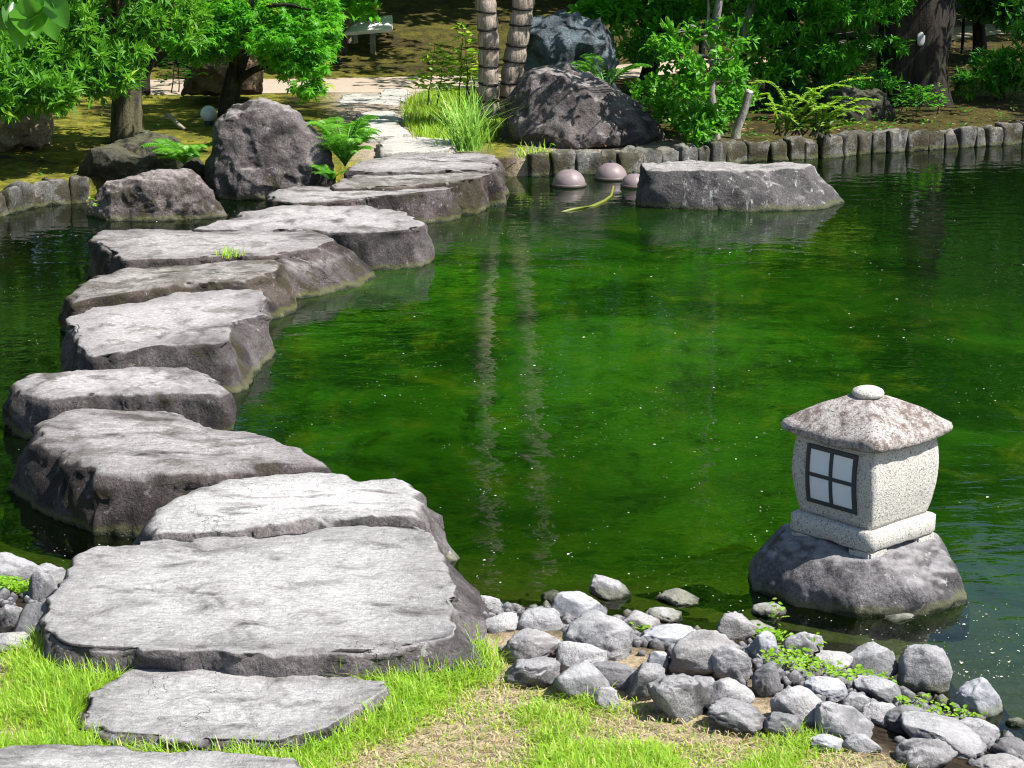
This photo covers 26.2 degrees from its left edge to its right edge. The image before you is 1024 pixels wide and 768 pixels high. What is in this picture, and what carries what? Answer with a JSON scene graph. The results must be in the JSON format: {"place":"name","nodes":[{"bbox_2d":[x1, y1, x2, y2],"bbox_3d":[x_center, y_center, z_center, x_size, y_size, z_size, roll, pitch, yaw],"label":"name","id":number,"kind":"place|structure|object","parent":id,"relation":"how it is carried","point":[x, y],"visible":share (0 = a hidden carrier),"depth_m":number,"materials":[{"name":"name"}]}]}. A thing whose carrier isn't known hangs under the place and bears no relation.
{"place":"outdoors","nodes":[
{"label":"outdoors","id":0,"kind":"place"},
{"bbox_2d":[0,620,906,767],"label":"grass","id":1,"kind":"structure","parent":0,"point":[37,686],"depth_m":4.96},
{"bbox_2d":[0,144,1023,541],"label":"water","id":2,"kind":"structure","parent":0,"point":[600,366],"depth_m":9.52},
{"bbox_2d":[87,168,227,221],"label":"boulder","id":3,"kind":"object","parent":2,"relation":"in","point":[162,195],"visible":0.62,"depth_m":12.37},
{"bbox_2d":[58,259,297,332],"bbox_3d":[-1.498,-0.209,10.027,1.220,0.593,0.795,-5,15,-19],"label":"stepping stone","id":4,"kind":"object","parent":2,"relation":"in","point":[270,279],"visible":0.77,"depth_m":9.88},
{"bbox_2d":[87,229,376,298],"bbox_3d":[-1.330,-0.383,10.669,1.566,0.622,0.859,0,14,0],"label":"stepping stone","id":5,"kind":"object","parent":2,"relation":"in","point":[315,264],"visible":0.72,"depth_m":10.54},
{"bbox_2d":[192,204,434,270],"bbox_3d":[-0.982,-0.558,11.355,1.254,0.630,0.863,0,14,0],"label":"stepping stone","id":6,"kind":"object","parent":2,"relation":"in","point":[374,239],"visible":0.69,"depth_m":11.05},
{"bbox_2d":[552,166,586,188],"bbox_3d":[0.352,-1.262,13.574,0.216,0.160,0.216,0,14,0],"label":"pond float","id":7,"kind":"object","parent":2,"relation":"on","point":[568,178],"visible":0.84,"depth_m":13.50,"materials":[{"name":"plastic"}]},
{"bbox_2d":[589,574,631,603],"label":"cobble","id":8,"kind":"object","parent":2,"relation":"on","point":[607,589],"visible":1,"depth_m":6.24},
{"bbox_2d":[594,160,626,180],"bbox_3d":[0.624,-1.331,13.851,0.214,0.158,0.214,0,14,0],"label":"pond float","id":9,"kind":"object","parent":2,"relation":"on","point":[611,170],"visible":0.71,"depth_m":13.78,"materials":[{"name":"plastic"}]},
{"bbox_2d":[0,0,1023,767],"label":"ground","id":10,"kind":"structure","parent":0,"point":[430,24],"depth_m":15.32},
{"bbox_2d":[0,604,22,632],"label":"cobble","id":11,"kind":"object","parent":10,"relation":"on","point":[9,616],"visible":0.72,"depth_m":5.57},
{"bbox_2d":[0,186,22,215],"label":"edging post","id":12,"kind":"object","parent":10,"relation":"on","point":[13,199],"visible":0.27,"depth_m":12.57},
{"bbox_2d":[0,552,48,589],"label":"cobble","id":13,"kind":"object","parent":10,"relation":"on","point":[13,565],"visible":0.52,"depth_m":6.21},
{"bbox_2d":[0,105,53,151],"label":"boulder","id":14,"kind":"object","parent":10,"relation":"on","point":[36,134],"visible":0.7,"depth_m":14.07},
{"bbox_2d":[13,600,46,639],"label":"cobble","id":15,"kind":"object","parent":10,"relation":"on","point":[32,614],"visible":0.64,"depth_m":5.54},
{"bbox_2d":[0,0,69,49],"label":"overhanging tree","id":16,"kind":"object","parent":10,"relation":"on","point":[21,21],"visible":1,"depth_m":4.91,"materials":[{"name":"green plant"}]},
{"bbox_2d":[27,570,57,599],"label":"cobble","id":17,"kind":"object","parent":10,"relation":"on","point":[42,584],"visible":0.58,"depth_m":5.99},
{"bbox_2d":[32,181,52,207],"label":"edging post","id":18,"kind":"object","parent":10,"relation":"on","point":[43,190],"visible":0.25,"depth_m":12.81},
{"bbox_2d":[0,32,89,128],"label":"shrub","id":19,"kind":"object","parent":10,"relation":"on","point":[41,87],"visible":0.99,"depth_m":13.04,"materials":[{"name":"green plant"}]},
{"bbox_2d":[41,177,70,204],"bbox_3d":[-2.684,-0.916,12.989,0.166,0.614,0.159,-8,16,-30],"label":"edging post","id":20,"kind":"object","parent":10,"relation":"on","point":[61,192],"visible":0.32,"depth_m":12.89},
{"bbox_2d":[69,174,88,203],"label":"edging post","id":21,"kind":"object","parent":10,"relation":"on","point":[79,189],"visible":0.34,"depth_m":12.93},
{"bbox_2d":[0,0,216,143],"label":"broadleaf tree","id":22,"kind":"object","parent":10,"relation":"on","point":[114,58],"visible":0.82,"depth_m":13.48,"materials":[{"name":"green plant"}]},
{"bbox_2d":[78,130,204,181],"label":"boulder","id":23,"kind":"object","parent":10,"relation":"on","point":[122,158],"visible":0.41,"depth_m":13.26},
{"bbox_2d":[0,744,301,767],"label":"stepping stone","id":24,"kind":"object","parent":10,"relation":"on","point":[58,756],"visible":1,"depth_m":4.68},
{"bbox_2d":[181,54,263,95],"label":"boulder","id":25,"kind":"object","parent":10,"relation":"on","point":[204,84],"visible":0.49,"depth_m":16.27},
{"bbox_2d":[77,668,390,756],"bbox_3d":[-0.630,0.782,5.045,0.728,0.142,0.547,0,14,0],"label":"stepping stone","id":26,"kind":"object","parent":10,"relation":"on","point":[199,707],"visible":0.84,"depth_m":4.98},
{"bbox_2d":[38,525,490,681],"bbox_3d":[-0.546,0.826,5.740,1.329,0.660,1.103,0,14,0],"label":"stepping stone","id":27,"kind":"object","parent":10,"relation":"on","point":[322,601],"visible":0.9,"depth_m":5.51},
{"bbox_2d":[204,97,335,200],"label":"boulder","id":28,"kind":"object","parent":10,"relation":"on","point":[262,148],"visible":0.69,"depth_m":13.08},
{"bbox_2d":[329,0,380,53],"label":"forest tree","id":29,"kind":"object","parent":10,"relation":"on","point":[351,6],"visible":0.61,"depth_m":18.60,"materials":[{"name":"green plant"}]},
{"bbox_2d":[344,15,392,53],"bbox_3d":[-1.195,-2.977,19.095,0.414,0.430,0.350,5,15,20],"label":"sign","id":30,"kind":"object","parent":10,"relation":"on","point":[373,27],"visible":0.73,"depth_m":19.02,"materials":[{"name":"grey wood"}]},
{"bbox_2d":[403,42,461,105],"bbox_3d":[-0.545,-2.166,15.351,0.314,0.440,0.357,-11,18,-36],"label":"seedling","id":31,"kind":"object","parent":10,"relation":"on","point":[425,76],"visible":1,"depth_m":15.33,"materials":[{"name":"green plant"}]},
{"bbox_2d":[394,86,504,142],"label":"bank grass","id":32,"kind":"structure","parent":10,"relation":"on","point":[425,120],"depth_m":15.68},
{"bbox_2d":[0,647,918,767],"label":"straw","id":33,"kind":"object","parent":10,"relation":"on","point":[523,753],"visible":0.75,"depth_m":4.91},
{"bbox_2d":[444,20,477,107],"bbox_3d":[-0.327,-2.210,15.219,0.300,0.614,0.283,0,14,0],"label":"seedling","id":34,"kind":"object","parent":10,"relation":"on","point":[456,51],"visible":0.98,"depth_m":15.17,"materials":[{"name":"green plant"}]},
{"bbox_2d":[416,77,524,152],"bbox_3d":[-0.259,-1.752,14.146,0.731,0.495,0.906,0,14,0],"label":"grass clump","id":35,"kind":"object","parent":10,"relation":"on","point":[467,138],"visible":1,"depth_m":14.13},
{"bbox_2d":[475,0,499,118],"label":"wrapped tree","id":36,"kind":"object","parent":10,"relation":"on","point":[488,48],"visible":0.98,"depth_m":14.95,"materials":[{"name":"fabric"}]},
{"bbox_2d":[485,612,517,631],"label":"cobble","id":37,"kind":"object","parent":10,"relation":"on","point":[505,622],"visible":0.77,"depth_m":5.58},
{"bbox_2d":[0,476,1023,718],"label":"pond bed","id":38,"kind":"object","parent":10,"relation":"on","point":[517,528],"visible":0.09,"depth_m":7.39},
{"bbox_2d":[0,366,236,496],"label":"stepping stone","id":39,"kind":"object","parent":38,"relation":"on","point":[202,399],"visible":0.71,"depth_m":7.91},
{"bbox_2d":[1,408,331,559],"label":"stepping stone","id":40,"kind":"object","parent":38,"relation":"on","point":[92,478],"visible":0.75,"depth_m":6.98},
{"bbox_2d":[60,289,276,392],"bbox_3d":[-1.391,0.027,9.042,0.960,0.613,1.221,-4,15,-15],"label":"stepping stone","id":41,"kind":"object","parent":38,"relation":"on","point":[223,338],"visible":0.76,"depth_m":8.82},
{"bbox_2d":[131,472,459,571],"bbox_3d":[-0.656,0.624,6.696,1.018,0.589,0.712,0,14,0],"label":"stepping stone","id":42,"kind":"object","parent":38,"relation":"on","point":[268,506],"visible":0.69,"depth_m":6.54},
{"bbox_2d":[265,186,460,223],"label":"stepping stone","id":43,"kind":"object","parent":38,"relation":"on","point":[432,205],"visible":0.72,"depth_m":12.24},
{"bbox_2d":[330,172,490,214],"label":"stepping stone","id":44,"kind":"object","parent":38,"relation":"on","point":[470,192],"visible":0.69,"depth_m":12.54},
{"bbox_2d":[344,153,509,205],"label":"stepping stone","id":45,"kind":"object","parent":38,"relation":"on","point":[438,163],"visible":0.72,"depth_m":13.00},
{"bbox_2d":[655,588,699,607],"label":"cobble","id":46,"kind":"object","parent":38,"relation":"on","point":[677,597],"visible":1,"depth_m":6.21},
{"bbox_2d":[635,160,844,211],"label":"island rock","id":47,"kind":"object","parent":38,"relation":"on","point":[721,185],"visible":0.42,"depth_m":12.73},
{"bbox_2d":[750,602,786,622],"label":"cobble","id":48,"kind":"object","parent":38,"relation":"on","point":[762,612],"visible":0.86,"depth_m":6.10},
{"bbox_2d":[748,523,969,641],"bbox_3d":[0.989,0.668,6.413,0.620,0.523,0.634,0,14,0],"label":"lantern rock","id":49,"kind":"object","parent":38,"relation":"on","point":[812,581],"visible":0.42,"depth_m":6.15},
{"bbox_2d":[781,385,952,558],"bbox_3d":[1.007,0.231,6.276,0.361,0.464,0.362,-12,19,-41],"label":"stone lantern","id":50,"kind":"object","parent":49,"relation":"on","point":[865,462],"visible":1,"depth_m":6.17,"materials":[{"name":"stone"}]},
{"bbox_2d":[805,443,858,514],"bbox_3d":[0.903,0.265,6.185,0.030,0.172,0.180,-12,18,-40],"label":"window","id":51,"kind":"structure","parent":50,"relation":"in","point":[830,474],"depth_m":6.18,"materials":[{"name":"paper"}]},
{"bbox_2d":[5,0,1023,164],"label":"leaf litter","id":52,"kind":"object","parent":10,"relation":"on","point":[716,80],"visible":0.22,"depth_m":16.10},
{"bbox_2d":[141,138,212,163],"bbox_3d":[-1.998,-1.384,13.180,0.502,0.148,0.476,5,15,19],"label":"fern","id":53,"kind":"object","parent":52,"relation":"on","point":[183,154],"visible":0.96,"depth_m":13.08,"materials":[{"name":"green plant"}]},
{"bbox_2d":[156,0,348,117],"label":"maple tree","id":54,"kind":"object","parent":52,"relation":"on","point":[289,39],"visible":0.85,"depth_m":14.79,"materials":[{"name":"green plant"}]},
{"bbox_2d":[307,114,381,165],"bbox_3d":[-1.027,-1.462,13.274,0.488,0.300,0.484,0,14,0],"label":"fern","id":55,"kind":"object","parent":52,"relation":"on","point":[343,147],"visible":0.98,"depth_m":13.26,"materials":[{"name":"green plant"}]},
{"bbox_2d":[336,94,406,105],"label":"path stone","id":56,"kind":"object","parent":52,"relation":"on","point":[369,99],"visible":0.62,"depth_m":16.60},
{"bbox_2d":[364,123,411,143],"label":"path stone","id":57,"kind":"object","parent":52,"relation":"on","point":[388,130],"visible":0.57,"depth_m":14.79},
{"bbox_2d":[498,62,665,149],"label":"boulder","id":58,"kind":"object","parent":52,"relation":"on","point":[566,105],"visible":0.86,"depth_m":14.57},
{"bbox_2d":[638,0,759,138],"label":"slender tree","id":59,"kind":"object","parent":52,"relation":"on","point":[689,81],"visible":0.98,"depth_m":14.36,"materials":[{"name":"green plant"}]},
{"bbox_2d":[732,0,771,104],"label":"slender tree","id":60,"kind":"object","parent":52,"relation":"on","point":[752,55],"visible":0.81,"depth_m":16.10,"materials":[{"name":"green plant"}]},
{"bbox_2d":[719,0,918,111],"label":"layered tree","id":61,"kind":"object","parent":52,"relation":"on","point":[795,55],"visible":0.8,"depth_m":16.14,"materials":[{"name":"green plant"}]},
{"bbox_2d":[499,0,534,118],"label":"wrapped tree","id":62,"kind":"object","parent":10,"relation":"on","point":[517,45],"visible":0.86,"depth_m":15.05,"materials":[{"name":"fabric"}]},
{"bbox_2d":[12,76,1023,176],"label":"ground cover","id":63,"kind":"object","parent":10,"relation":"on","point":[831,122],"visible":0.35,"depth_m":15.47,"materials":[{"name":"green plant"}]},
{"bbox_2d":[502,628,561,662],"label":"cobble","id":64,"kind":"object","parent":10,"relation":"on","point":[526,643],"visible":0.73,"depth_m":5.36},
{"bbox_2d":[505,656,560,687],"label":"cobble","id":65,"kind":"object","parent":10,"relation":"on","point":[541,671],"visible":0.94,"depth_m":5.21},
{"bbox_2d":[526,151,549,176],"bbox_3d":[0.164,-1.171,14.046,0.150,0.620,0.154,-3,14,-14],"label":"edging post","id":66,"kind":"object","parent":10,"relation":"on","point":[538,165],"visible":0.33,"depth_m":13.93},
{"bbox_2d":[516,607,562,630],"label":"cobble","id":67,"kind":"object","parent":10,"relation":"on","point":[543,619],"visible":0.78,"depth_m":5.59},
{"bbox_2d":[549,149,575,176],"bbox_3d":[0.317,-1.188,14.085,0.180,0.631,0.159,-2,14,-8],"label":"edging post","id":68,"kind":"object","parent":10,"relation":"on","point":[561,159],"visible":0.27,"depth_m":13.96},
{"bbox_2d":[524,9,619,89],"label":"boulder","id":69,"kind":"object","parent":10,"relation":"on","point":[560,36],"visible":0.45,"depth_m":15.74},
{"bbox_2d":[570,53,651,84],"bbox_3d":[0.673,-2.176,15.444,0.641,0.248,0.444,6,15,22],"label":"fern","id":70,"kind":"object","parent":69,"relation":"on","point":[585,66],"visible":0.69,"depth_m":15.46,"materials":[{"name":"green plant"}]},
{"bbox_2d":[551,591,606,617],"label":"cobble","id":71,"kind":"object","parent":10,"relation":"on","point":[576,604],"visible":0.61,"depth_m":5.95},
{"bbox_2d":[556,641,606,672],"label":"cobble","id":72,"kind":"object","parent":10,"relation":"on","point":[569,654],"visible":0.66,"depth_m":5.31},
{"bbox_2d":[553,659,610,699],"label":"cobble","id":73,"kind":"object","parent":10,"relation":"on","point":[579,677],"visible":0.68,"depth_m":5.13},
{"bbox_2d":[574,149,601,174],"bbox_3d":[0.479,-1.194,14.117,0.183,0.619,0.150,-2,14,-9],"label":"edging post","id":74,"kind":"object","parent":10,"relation":"on","point":[588,162],"visible":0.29,"depth_m":14.00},
{"bbox_2d":[562,609,634,660],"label":"cobble","id":75,"kind":"object","parent":10,"relation":"on","point":[612,636],"visible":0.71,"depth_m":5.39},
{"bbox_2d":[593,661,634,689],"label":"cobble","id":76,"kind":"object","parent":10,"relation":"on","point":[612,672],"visible":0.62,"depth_m":5.22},
{"bbox_2d":[615,145,642,173],"bbox_3d":[0.731,-1.214,14.188,0.200,0.630,0.159,-10,17,-34],"label":"edging post","id":77,"kind":"object","parent":10,"relation":"on","point":[629,159],"visible":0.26,"depth_m":14.09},
{"bbox_2d":[624,662,665,700],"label":"cobble","id":78,"kind":"object","parent":10,"relation":"on","point":[641,677],"visible":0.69,"depth_m":5.14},
{"bbox_2d":[567,0,746,93],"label":"broadleaf tree","id":79,"kind":"object","parent":10,"relation":"on","point":[612,13],"visible":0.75,"depth_m":16.77,"materials":[{"name":"green plant"}]},
{"bbox_2d":[640,623,695,645],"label":"cobble","id":80,"kind":"object","parent":10,"relation":"on","point":[667,634],"visible":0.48,"depth_m":5.58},
{"bbox_2d":[646,673,707,723],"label":"cobble","id":81,"kind":"object","parent":10,"relation":"on","point":[683,696],"visible":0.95,"depth_m":5.02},
{"bbox_2d":[624,72,765,147],"bbox_3d":[1.264,-1.891,14.997,0.966,0.404,1.514,0,14,0],"label":"shrub","id":82,"kind":"object","parent":10,"relation":"on","point":[702,124],"visible":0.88,"depth_m":14.74,"materials":[{"name":"green plant"}]},
{"bbox_2d":[668,629,739,675],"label":"cobble","id":83,"kind":"object","parent":10,"relation":"on","point":[692,652],"visible":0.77,"depth_m":5.28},
{"bbox_2d":[705,677,754,708],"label":"cobble","id":84,"kind":"object","parent":10,"relation":"on","point":[727,687],"visible":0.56,"depth_m":5.06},
{"bbox_2d":[711,645,751,681],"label":"cobble","id":85,"kind":"object","parent":10,"relation":"on","point":[732,661],"visible":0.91,"depth_m":5.24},
{"bbox_2d":[723,139,747,163],"bbox_3d":[1.457,-1.318,14.639,0.182,0.606,0.159,-7,15,-24],"label":"edging post","id":86,"kind":"object","parent":10,"relation":"on","point":[737,151],"visible":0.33,"depth_m":14.54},
{"bbox_2d":[706,698,765,734],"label":"cobble","id":87,"kind":"object","parent":10,"relation":"on","point":[733,715],"visible":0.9,"depth_m":4.95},
{"bbox_2d":[716,611,756,639],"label":"cobble","id":88,"kind":"object","parent":10,"relation":"on","point":[736,625],"visible":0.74,"depth_m":5.86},
{"bbox_2d":[749,630,777,660],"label":"cobble","id":89,"kind":"object","parent":10,"relation":"on","point":[764,640],"visible":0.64,"depth_m":5.53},
{"bbox_2d":[752,663,780,696],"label":"cobble","id":90,"kind":"object","parent":10,"relation":"on","point":[766,682],"visible":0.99,"depth_m":5.17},
{"bbox_2d":[763,711,801,737],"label":"cobble","id":91,"kind":"object","parent":10,"relation":"on","point":[774,721],"visible":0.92,"depth_m":4.92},
{"bbox_2d":[770,685,822,726],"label":"cobble","id":92,"kind":"object","parent":10,"relation":"on","point":[799,701],"visible":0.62,"depth_m":4.99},
{"bbox_2d":[782,632,823,660],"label":"cobble","id":93,"kind":"object","parent":10,"relation":"on","point":[800,640],"visible":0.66,"depth_m":5.64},
{"bbox_2d":[748,77,880,137],"bbox_3d":[1.933,-1.776,14.086,0.868,0.383,0.416,0,14,0],"label":"arching shrub","id":94,"kind":"object","parent":10,"relation":"on","point":[819,122],"visible":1,"depth_m":14.09,"materials":[{"name":"green plant"}]},
{"bbox_2d":[803,676,847,702],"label":"cobble","id":95,"kind":"object","parent":10,"relation":"on","point":[835,689],"visible":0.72,"depth_m":5.23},
{"bbox_2d":[816,133,843,158],"bbox_3d":[2.120,-1.387,14.858,0.203,0.629,0.153,-4,15,-16],"label":"edging post","id":96,"kind":"object","parent":10,"relation":"on","point":[829,147],"visible":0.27,"depth_m":14.75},
{"bbox_2d":[814,701,873,740],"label":"cobble","id":97,"kind":"object","parent":10,"relation":"on","point":[843,721],"visible":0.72,"depth_m":4.92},
{"bbox_2d":[817,84,896,121],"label":"boulder","id":98,"kind":"object","parent":10,"relation":"on","point":[883,107],"visible":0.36,"depth_m":15.83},
{"bbox_2d":[842,733,881,753],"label":"cobble","id":99,"kind":"object","parent":10,"relation":"on","point":[863,743],"visible":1,"depth_m":4.83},
{"bbox_2d":[848,641,897,679],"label":"cobble","id":100,"kind":"object","parent":10,"relation":"on","point":[876,658],"visible":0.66,"depth_m":5.59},
{"bbox_2d":[853,675,901,703],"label":"cobble","id":101,"kind":"object","parent":10,"relation":"on","point":[883,689],"visible":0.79,"depth_m":5.34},
{"bbox_2d":[861,701,895,725],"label":"cobble","id":102,"kind":"object","parent":10,"relation":"on","point":[875,712],"visible":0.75,"depth_m":5.14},
{"bbox_2d":[883,128,908,152],"bbox_3d":[2.619,-1.449,15.131,0.166,0.623,0.160,-7,16,-25],"label":"edging post","id":103,"kind":"object","parent":10,"relation":"on","point":[896,139],"visible":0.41,"depth_m":15.02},
{"bbox_2d":[884,705,924,734],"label":"cobble","id":104,"kind":"object","parent":10,"relation":"on","point":[892,717],"visible":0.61,"depth_m":5.11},
{"bbox_2d":[875,0,955,107],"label":"old tree","id":105,"kind":"object","parent":10,"relation":"on","point":[927,26],"visible":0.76,"depth_m":16.36,"materials":[{"name":"brown plant"}]},
{"bbox_2d":[888,83,947,112],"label":"shrub","id":106,"kind":"object","parent":10,"relation":"on","point":[911,97],"visible":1,"depth_m":15.69,"materials":[{"name":"green plant"}]},
{"bbox_2d":[897,644,952,696],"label":"cobble","id":107,"kind":"object","parent":10,"relation":"on","point":[926,668],"visible":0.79,"depth_m":5.55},
{"bbox_2d":[893,738,957,767],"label":"cobble","id":108,"kind":"object","parent":10,"relation":"on","point":[924,753],"visible":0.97,"depth_m":4.78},
{"bbox_2d":[900,711,986,758],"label":"cobble","id":109,"kind":"object","parent":10,"relation":"on","point":[962,739],"visible":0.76,"depth_m":5.01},
{"bbox_2d":[953,677,1002,721],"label":"cobble","id":110,"kind":"object","parent":10,"relation":"on","point":[980,695],"visible":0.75,"depth_m":5.41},
{"bbox_2d":[960,717,999,742],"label":"cobble","id":111,"kind":"object","parent":10,"relation":"on","point":[984,729],"visible":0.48,"depth_m":5.20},
{"bbox_2d":[949,17,1023,101],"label":"shrub","id":112,"kind":"object","parent":10,"relation":"on","point":[1002,66],"visible":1,"depth_m":16.67,"materials":[{"name":"green plant"}]},
{"bbox_2d":[955,0,1023,55],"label":"forest tree","id":113,"kind":"object","parent":10,"relation":"on","point":[996,13],"visible":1,"depth_m":19.30,"materials":[{"name":"green plant"}]},
{"bbox_2d":[975,753,1023,767],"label":"cobble","id":114,"kind":"object","parent":10,"relation":"on","point":[1001,760],"visible":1,"depth_m":4.92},
{"bbox_2d":[0,583,1023,765],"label":"gravel","id":115,"kind":"structure","parent":0,"point":[793,677],"depth_m":5.45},
{"bbox_2d":[0,575,986,719],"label":"shore weeds","id":116,"kind":"object","parent":115,"relation":"on","point":[13,585],"visible":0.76,"depth_m":5.51,"materials":[{"name":"green plant"}]},
{"bbox_2d":[18,24,1013,157],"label":"path","id":117,"kind":"structure","parent":0,"point":[367,84],"depth_m":17.52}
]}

